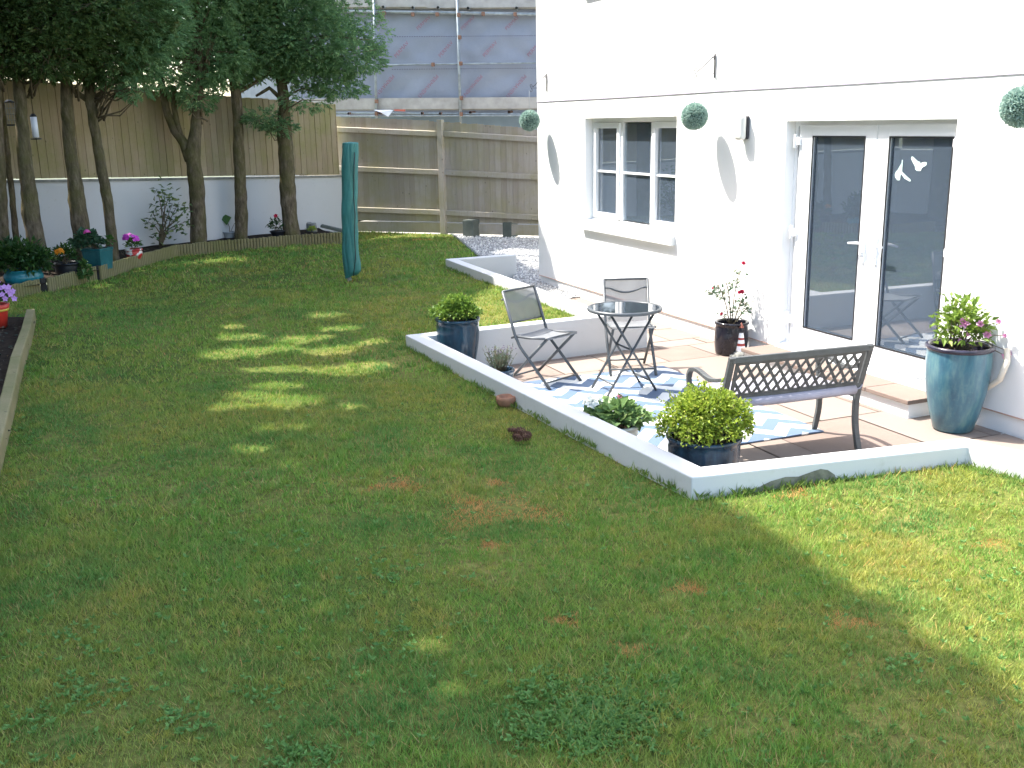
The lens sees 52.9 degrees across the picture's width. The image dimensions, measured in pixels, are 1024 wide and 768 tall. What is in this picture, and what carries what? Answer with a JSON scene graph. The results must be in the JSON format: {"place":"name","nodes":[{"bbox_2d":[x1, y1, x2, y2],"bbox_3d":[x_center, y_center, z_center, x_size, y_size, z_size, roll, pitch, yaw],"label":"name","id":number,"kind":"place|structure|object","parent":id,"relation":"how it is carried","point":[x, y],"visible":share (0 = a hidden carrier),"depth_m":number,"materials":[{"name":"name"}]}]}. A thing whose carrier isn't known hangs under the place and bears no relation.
{"place":"outdoors","nodes":[
{"label":"outdoors","id":0,"kind":"place"},
{"bbox_2d":[0,317,23,395],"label":"planting bed","id":1,"kind":"object","parent":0,"point":[10,338],"visible":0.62,"depth_m":9.81,"materials":[{"name":"soil"}]},
{"bbox_2d":[0,281,17,328],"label":"potted plant","id":2,"kind":"object","parent":1,"relation":"on","point":[4,296],"visible":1,"depth_m":10.48,"materials":[{"name":"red plant"}]},
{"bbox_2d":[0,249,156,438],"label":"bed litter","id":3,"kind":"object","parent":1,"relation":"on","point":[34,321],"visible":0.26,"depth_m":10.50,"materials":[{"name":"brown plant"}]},
{"bbox_2d":[4,10,230,95],"label":"sky","id":4,"kind":"structure","parent":0,"point":[226,94],"materials":[{"name":"white"}]},
{"bbox_2d":[0,228,332,286],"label":"planting bed","id":5,"kind":"object","parent":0,"point":[145,248],"visible":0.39,"depth_m":16.82,"materials":[{"name":"soil"}]},
{"bbox_2d":[0,234,55,283],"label":"potted plant","id":6,"kind":"object","parent":5,"relation":"on","point":[30,258],"visible":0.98,"depth_m":13.00,"materials":[{"name":"green plant"}]},
{"bbox_2d":[0,3,87,242],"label":"cypress tree","id":7,"kind":"object","parent":5,"relation":"on","point":[12,205],"visible":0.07,"depth_m":14.48,"materials":[{"name":"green plant"}]},
{"bbox_2d":[4,82,14,125],"bbox_3d":[-7.060,-4.249,14.365,0.238,1.261,0.238,-1,14,0],"label":"bird feeder","id":8,"kind":"object","parent":7,"relation":"hanging from","point":[11,102],"visible":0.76,"depth_m":14.42,"materials":[{"name":"grey metal"}]},
{"bbox_2d":[28,78,41,139],"bbox_3d":[-6.564,-3.970,14.026,0.143,1.248,0.143,-1,14,0],"label":"bird feeder","id":9,"kind":"object","parent":7,"relation":"hanging from","point":[34,126],"visible":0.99,"depth_m":14.11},
{"bbox_2d":[0,0,92,272],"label":"cypress tree","id":10,"kind":"object","parent":5,"relation":"on","point":[4,227],"visible":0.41,"depth_m":13.43,"materials":[{"name":"green plant"}]},
{"bbox_2d":[0,0,137,270],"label":"cypress tree","id":11,"kind":"object","parent":5,"relation":"on","point":[30,208],"visible":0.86,"depth_m":13.46,"materials":[{"name":"green plant"}]},
{"bbox_2d":[50,241,93,279],"bbox_3d":[-5.886,-1.643,13.751,0.587,0.539,0.357,-4,15,-11],"label":"potted plant","id":12,"kind":"object","parent":5,"relation":"on","point":[64,266],"visible":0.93,"depth_m":13.69,"materials":[{"name":"green plant"}]},
{"bbox_2d":[66,227,116,268],"bbox_3d":[-5.848,-1.890,14.321,0.654,0.596,0.444,-9,16,-29],"label":"potted plant","id":13,"kind":"object","parent":5,"relation":"on","point":[95,254],"visible":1,"depth_m":14.24,"materials":[{"name":"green plant"}]},
{"bbox_2d":[2,0,183,260],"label":"cypress tree","id":14,"kind":"object","parent":5,"relation":"on","point":[79,217],"visible":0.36,"depth_m":14.35,"materials":[{"name":"green plant"}]},
{"bbox_2d":[122,233,142,258],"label":"potted plant","id":15,"kind":"object","parent":5,"relation":"on","point":[134,251],"visible":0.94,"depth_m":15.27,"materials":[{"name":"purple plant"}]},
{"bbox_2d":[71,0,198,260],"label":"cypress tree","id":16,"kind":"object","parent":5,"relation":"on","point":[91,98],"visible":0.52,"depth_m":14.61,"materials":[{"name":"green plant"}]},
{"bbox_2d":[141,175,194,247],"bbox_3d":[-5.592,-2.784,16.669,0.825,1.177,0.683,-6,15,-18],"label":"sapling","id":17,"kind":"object","parent":5,"relation":"on","point":[162,235],"visible":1,"depth_m":16.61,"materials":[{"name":"green plant"}]},
{"bbox_2d":[120,0,279,243],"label":"cypress tree","id":18,"kind":"object","parent":5,"relation":"on","point":[196,87],"visible":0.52,"depth_m":16.39,"materials":[{"name":"green plant"}]},
{"bbox_2d":[222,215,234,237],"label":"potted plant","id":19,"kind":"object","parent":5,"relation":"on","point":[226,220],"visible":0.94,"depth_m":17.95,"materials":[{"name":"green plant"}]},
{"bbox_2d":[181,0,313,238],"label":"cypress tree","id":20,"kind":"object","parent":5,"relation":"on","point":[241,209],"visible":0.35,"depth_m":17.09,"materials":[{"name":"green plant"}]},
{"bbox_2d":[265,214,284,236],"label":"potted plant","id":21,"kind":"object","parent":5,"relation":"on","point":[276,233],"visible":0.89,"depth_m":17.89,"materials":[{"name":"green plant"}]},
{"bbox_2d":[208,0,395,235],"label":"cypress tree","id":22,"kind":"object","parent":5,"relation":"on","point":[332,59],"visible":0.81,"depth_m":17.27,"materials":[{"name":"green plant"}]},
{"bbox_2d":[306,222,311,231],"bbox_3d":[-3.704,-2.852,18.851,0.130,0.200,0.131,6,20,-2],"label":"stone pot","id":23,"kind":"object","parent":5,"relation":"on","point":[307,224],"visible":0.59,"depth_m":18.81,"materials":[{"name":"grey stone"}]},
{"bbox_2d":[307,225,316,230],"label":"moss clump","id":24,"kind":"object","parent":5,"relation":"on","point":[312,228],"visible":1,"depth_m":17.66,"materials":[{"name":"green plant"}]},
{"bbox_2d":[309,223,316,231],"bbox_3d":[-3.608,-2.826,18.740,0.130,0.200,0.131,-8,20,2],"label":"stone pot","id":25,"kind":"object","parent":5,"relation":"on","point":[311,224],"visible":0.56,"depth_m":18.69,"materials":[{"name":"grey stone"}]},
{"bbox_2d":[320,224,341,232],"bbox_3d":[-3.326,-2.885,19.092,0.430,0.155,0.160,-1,14,0],"label":"timber offcut","id":26,"kind":"object","parent":5,"relation":"on","point":[331,228],"visible":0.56,"depth_m":19.02,"materials":[{"name":"grey wood"}]},
{"bbox_2d":[6,176,363,293],"bbox_3d":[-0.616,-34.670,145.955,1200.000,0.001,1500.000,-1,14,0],"label":"ground","id":27,"kind":"structure","parent":0,"point":[134,177],"depth_m":50.76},
{"bbox_2d":[6,175,341,255],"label":"garden wall","id":28,"kind":"structure","parent":27,"relation":"on","point":[319,199],"depth_m":17.23,"materials":[{"name":"white paint"}]},
{"bbox_2d":[4,79,338,178],"bbox_3d":[-7.746,-1.826,7.768,4.546,1.803,25.655,1,14,10],"label":"wooden fence","id":29,"kind":"object","parent":28,"relation":"on","point":[140,140],"visible":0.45,"depth_m":16.91,"materials":[{"name":"beige wood"}]},
{"bbox_2d":[299,116,538,235],"bbox_3d":[-1.203,-3.742,19.077,6.512,2.505,0.186,6,16,24],"label":"wooden fence","id":30,"kind":"object","parent":27,"relation":"on","point":[415,170],"visible":0.54,"depth_m":19.09,"materials":[{"name":"beige wood"}]},
{"bbox_2d":[456,234,579,298],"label":"gravel","id":31,"kind":"structure","parent":27,"relation":"on","point":[524,261],"depth_m":16.78,"materials":[{"name":"grey gravel"}]},
{"bbox_2d":[463,219,479,236],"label":"timber block","id":32,"kind":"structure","parent":31,"relation":"on","point":[470,227],"depth_m":18.87,"materials":[{"name":"grey wood"}]},
{"bbox_2d":[503,222,517,236],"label":"timber block","id":33,"kind":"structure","parent":31,"relation":"on","point":[507,229],"depth_m":18.74,"materials":[{"name":"grey wood"}]},
{"bbox_2d":[446,254,593,315],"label":"wall","id":34,"kind":"structure","parent":27,"relation":"on","point":[499,270],"depth_m":13.59,"materials":[{"name":"white paint"}]},
{"bbox_2d":[406,314,1023,499],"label":"wall","id":35,"kind":"structure","parent":27,"relation":"on","point":[622,447],"depth_m":6.12,"materials":[{"name":"white paint"}]},
{"bbox_2d":[536,0,1023,439],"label":"house","id":36,"kind":"structure","parent":27,"relation":"on","point":[863,184],"depth_m":9.33,"materials":[{"name":"white render"},{"name":"white plastic"},{"name":"glass"}]},
{"bbox_2d":[530,73,546,91],"bbox_3d":[0.348,-4.004,13.679,0.245,0.234,0.018,-7,15,-22],"label":"wall bracket","id":37,"kind":"object","parent":36,"relation":"attached to","point":[545,76],"depth_m":13.69,"materials":[{"name":"white metal"}]},
{"bbox_2d":[519,97,539,131],"bbox_3d":[0.234,-3.651,13.788,0.298,0.538,0.295,-1,14,0],"label":"topiary ball","id":38,"kind":"object","parent":37,"relation":"hanging from","point":[529,120],"visible":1,"depth_m":13.74,"materials":[{"name":"green plant"}]},
{"bbox_2d":[592,116,676,230],"bbox_3d":[1.462,-2.480,12.111,0.088,1.281,2.135,-7,15,-22],"label":"window","id":39,"kind":"structure","parent":36,"relation":"in","point":[634,165],"depth_m":12.13,"materials":[{"name":"white plastic"}]},
{"bbox_2d":[694,54,715,77],"bbox_3d":[1.901,-3.139,10.162,0.245,0.234,0.018,-7,15,-22],"label":"wall bracket","id":40,"kind":"object","parent":36,"relation":"attached to","point":[714,57],"depth_m":10.18,"materials":[{"name":"white metal"}]},
{"bbox_2d":[681,77,708,130],"bbox_3d":[1.813,-2.774,10.207,0.285,0.518,0.287,-1,14,0],"label":"topiary ball","id":41,"kind":"object","parent":40,"relation":"hanging from","point":[694,115],"visible":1,"depth_m":10.16,"materials":[{"name":"green plant"}]},
{"bbox_2d":[734,115,749,139],"bbox_3d":[2.200,-2.453,9.852,0.104,0.230,0.130,-7,15,-22],"label":"wall lamp","id":42,"kind":"object","parent":36,"relation":"attached to","point":[741,130],"visible":1,"depth_m":9.81,"materials":[{"name":"white metal"}]},
{"bbox_2d":[785,119,957,380],"bbox_3d":[2.956,-1.173,8.709,0.208,2.061,1.980,-7,15,-22],"label":"patio door","id":43,"kind":"structure","parent":36,"relation":"in","point":[871,199],"depth_m":8.61,"materials":[{"name":"white plastic"}]},
{"bbox_2d":[988,348,1010,389],"bbox_3d":[3.479,-0.096,7.416,0.123,0.357,0.284,-4,15,-13],"label":"pipe","id":44,"kind":"object","parent":36,"relation":"attached to","point":[1002,371],"visible":0.72,"depth_m":7.29,"materials":[{"name":"white plastic"}]},
{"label":"wall bracket","id":45,"kind":"object","parent":36,"relation":"attached to","visible":0},
{"bbox_2d":[998,81,1023,128],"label":"topiary ball","id":46,"kind":"object","parent":45,"relation":"hanging from","point":[1011,108],"visible":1,"depth_m":6.71,"materials":[{"name":"green plant"}]},
{"bbox_2d":[361,220,538,237],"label":"path","id":47,"kind":"structure","parent":0,"point":[522,236],"depth_m":21.61,"materials":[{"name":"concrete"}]},
{"bbox_2d":[241,9,536,203],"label":"building","id":48,"kind":"structure","parent":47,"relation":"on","point":[252,92],"depth_m":24.71,"materials":[{"name":"stone"}]},
{"bbox_2d":[298,0,537,129],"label":"scaffolding","id":49,"kind":"object","parent":48,"relation":"attached to","point":[460,55],"visible":0.71,"depth_m":21.99,"materials":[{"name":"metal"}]},
{"bbox_2d":[0,230,1023,767],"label":"lawn","id":50,"kind":"structure","parent":0,"point":[446,647],"depth_m":4.66,"materials":[{"name":"green plant"}]},
{"bbox_2d":[0,309,35,472],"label":"timber edging","id":51,"kind":"object","parent":50,"relation":"on","point":[12,381],"visible":0.75,"depth_m":8.08,"materials":[{"name":"brown wood"}]},
{"bbox_2d":[7,279,40,299],"bbox_3d":[-6.375,-1.067,12.525,1.338,0.263,0.374,-13,19,-40],"label":"log edging","id":52,"kind":"object","parent":50,"relation":"on","point":[22,290],"visible":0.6,"depth_m":12.79,"materials":[{"name":"brown wood"}]},
{"bbox_2d":[40,278,47,291],"bbox_3d":[-5.962,-1.213,13.117,0.070,0.270,0.050,-7,15,-22],"label":"edging stake","id":53,"kind":"object","parent":50,"relation":"on","point":[44,285],"visible":0.56,"depth_m":13.08,"materials":[{"name":"black plastic"}]},
{"bbox_2d":[46,266,96,291],"bbox_3d":[-5.824,-1.366,13.664,0.054,0.263,1.163,1,14,8],"label":"log edging","id":54,"kind":"object","parent":50,"relation":"on","point":[61,281],"visible":0.68,"depth_m":13.47,"materials":[{"name":"brown wood"}]},
{"bbox_2d":[96,265,100,279],"bbox_3d":[-5.717,-1.506,14.254,0.070,0.270,0.050,-7,15,-22],"label":"edging stake","id":55,"kind":"object","parent":50,"relation":"on","point":[98,277],"visible":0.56,"depth_m":14.22,"materials":[{"name":"black plastic"}]},
{"bbox_2d":[98,244,177,279],"bbox_3d":[-5.563,-1.815,15.415,0.080,0.262,2.475,1,14,7],"label":"log edging","id":56,"kind":"object","parent":50,"relation":"on","point":[133,262],"visible":0.78,"depth_m":15.27,"materials":[{"name":"brown wood"}]},
{"bbox_2d":[177,232,341,255],"bbox_3d":[-4.251,-2.348,17.422,2.854,0.263,0.234,-10,17,-31],"label":"log edging","id":57,"kind":"object","parent":50,"relation":"on","point":[204,247],"visible":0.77,"depth_m":17.38,"materials":[{"name":"brown wood"}]},
{"bbox_2d":[341,142,360,281],"bbox_3d":[-2.099,-2.227,13.412,0.288,1.806,0.254,-1,14,0],"label":"rotary dryer","id":58,"kind":"object","parent":50,"relation":"on","point":[349,219],"visible":1,"depth_m":13.33,"materials":[{"name":"teal fabric"}]},
{"bbox_2d":[451,233,479,256],"bbox_3d":[-0.812,-2.267,17.579,0.037,0.270,3.545,-3,14,-10],"label":"timber edging","id":59,"kind":"object","parent":50,"relation":"on","point":[466,245],"visible":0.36,"depth_m":17.37,"materials":[{"name":"grey wood"}]},
{"bbox_2d":[496,394,515,406],"bbox_3d":[-0.043,0.122,7.516,0.150,0.070,0.150,-1,14,0],"label":"terracotta bowl","id":60,"kind":"object","parent":50,"relation":"on","point":[503,400],"visible":1,"depth_m":7.46,"materials":[{"name":"orange ceramic"}]},
{"bbox_2d":[0,299,1023,767],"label":"lawn weeds","id":61,"kind":"object","parent":50,"relation":"on","point":[616,723],"visible":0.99,"depth_m":3.66,"materials":[{"name":"green plant"}]},
{"bbox_2d":[507,425,517,433],"bbox_3d":[0.008,0.304,6.803,0.079,0.075,0.075,2,15,13],"label":"pine cone","id":62,"kind":"object","parent":50,"relation":"on","point":[512,429],"visible":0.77,"depth_m":6.79,"materials":[{"name":"brown plant"}]},
{"bbox_2d":[512,431,522,441],"bbox_3d":[0.039,0.339,6.662,0.075,0.075,0.079,-13,19,-40],"label":"pine cone","id":63,"kind":"object","parent":50,"relation":"on","point":[516,437],"visible":1,"depth_m":6.65,"materials":[{"name":"brown plant"}]},
{"bbox_2d":[514,426,525,433],"bbox_3d":[0.054,0.312,6.766,0.075,0.075,0.079,-15,20,-43],"label":"pine cone","id":64,"kind":"object","parent":50,"relation":"on","point":[518,429],"visible":0.59,"depth_m":6.75,"materials":[{"name":"brown plant"}]},
{"bbox_2d":[521,430,531,440],"bbox_3d":[0.094,0.335,6.673,0.075,0.075,0.079,11,18,39],"label":"pine cone","id":65,"kind":"object","parent":50,"relation":"on","point":[527,435],"visible":1,"depth_m":6.65,"materials":[{"name":"brown plant"}]},
{"bbox_2d":[401,263,1023,497],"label":"wall foot grass","id":66,"kind":"structure","parent":50,"relation":"on","point":[644,472],"depth_m":5.98,"materials":[{"name":"green plant"}]},
{"bbox_2d":[511,297,1023,462],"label":"patio","id":67,"kind":"structure","parent":0,"point":[836,435],"depth_m":8.03,"materials":[{"name":"stone"}]},
{"bbox_2d":[428,291,483,359],"bbox_3d":[-0.507,-0.474,9.465,0.525,0.773,0.468,-1,14,0],"label":"potted plant","id":68,"kind":"object","parent":67,"relation":"on","point":[457,318],"visible":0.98,"depth_m":9.31,"materials":[{"name":"green plant"}]},
{"bbox_2d":[483,344,516,376],"bbox_3d":[-0.104,-0.111,8.576,0.259,0.494,0.277,12,19,41],"label":"potted plant","id":69,"kind":"object","parent":67,"relation":"on","point":[500,361],"visible":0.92,"depth_m":8.52,"materials":[{"name":"green plant"}]},
{"bbox_2d":[523,366,823,450],"bbox_3d":[1.023,0.185,8.300,1.800,0.011,2.330,-7,15,-21],"label":"rug","id":70,"kind":"object","parent":67,"relation":"on","point":[574,391],"visible":0.33,"depth_m":8.69,"materials":[{"name":"white fabric"}]},
{"bbox_2d":[501,285,581,389],"bbox_3d":[0.260,-0.421,9.099,0.580,0.819,0.437,12,19,42],"label":"folding chair","id":71,"kind":"object","parent":70,"relation":"on","point":[522,304],"visible":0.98,"depth_m":9.16,"materials":[{"name":"grey metal"}]},
{"bbox_2d":[582,393,654,436],"bbox_3d":[0.694,0.305,6.895,0.486,0.488,0.436,-10,17,-30],"label":"potted plant","id":72,"kind":"object","parent":70,"relation":"on","point":[626,414],"visible":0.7,"depth_m":6.81,"materials":[{"name":"green plant"}]},
{"bbox_2d":[587,301,662,395],"bbox_3d":[0.955,-0.300,8.760,0.636,0.720,0.636,-6,15,-19],"label":"bistro table","id":73,"kind":"object","parent":70,"relation":"on","point":[613,309],"visible":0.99,"depth_m":8.66,"materials":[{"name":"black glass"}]},
{"bbox_2d":[602,277,657,376],"bbox_3d":[1.080,-0.529,9.466,0.437,0.819,0.579,-2,14,-2],"label":"folding chair","id":74,"kind":"object","parent":70,"relation":"on","point":[625,289],"visible":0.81,"depth_m":9.62,"materials":[{"name":"grey metal"}]},
{"bbox_2d":[652,376,755,466],"bbox_3d":[1.143,0.330,6.153,0.635,0.789,0.582,-1,14,0],"label":"potted plant","id":75,"kind":"object","parent":67,"relation":"on","point":[712,426],"visible":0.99,"depth_m":6.00,"materials":[{"name":"green plant"}]},
{"bbox_2d":[704,261,754,356],"bbox_3d":[2.136,-0.750,10.072,0.480,0.918,0.344,4,15,19],"label":"potted plant","id":76,"kind":"object","parent":67,"relation":"on","point":[726,335],"visible":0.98,"depth_m":10.02,"materials":[{"name":"black plant"}]},
{"bbox_2d":[729,322,744,356],"bbox_3d":[2.221,-0.432,9.989,0.214,0.340,0.208,-1,14,0],"label":"lighthouse ornament","id":77,"kind":"object","parent":67,"relation":"on","point":[738,352],"visible":0.71,"depth_m":9.96,"materials":[{"name":"white ceramic"}]},
{"bbox_2d":[686,343,874,449],"bbox_3d":[1.823,0.088,7.104,1.090,0.774,0.611,-6,15,-17],"label":"garden bench","id":78,"kind":"object","parent":67,"relation":"on","point":[832,354],"visible":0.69,"depth_m":6.84,"materials":[{"name":"grey metal"}]},
{"bbox_2d":[701,373,862,406],"bbox_3d":[1.847,0.026,7.104,1.019,0.080,0.515,-6,15,-17],"label":"seat cushion","id":79,"kind":"object","parent":78,"relation":"on","point":[800,396],"visible":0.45,"depth_m":6.94,"materials":[{"name":"grey fabric"}]},
{"bbox_2d":[741,344,929,418],"bbox_3d":[2.757,-0.045,8.865,0.369,0.169,2.143,-7,15,-22],"label":"doorstep","id":80,"kind":"object","parent":67,"relation":"on","point":[901,400],"visible":0.5,"depth_m":8.20,"materials":[{"name":"stone"}]},
{"bbox_2d":[925,292,1011,433],"bbox_3d":[3.257,-0.172,7.478,0.530,1.036,0.472,-7,15,-21],"label":"potted plant","id":81,"kind":"object","parent":67,"relation":"on","point":[958,371],"visible":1,"depth_m":7.36,"materials":[{"name":"teal plant"}]}
]}

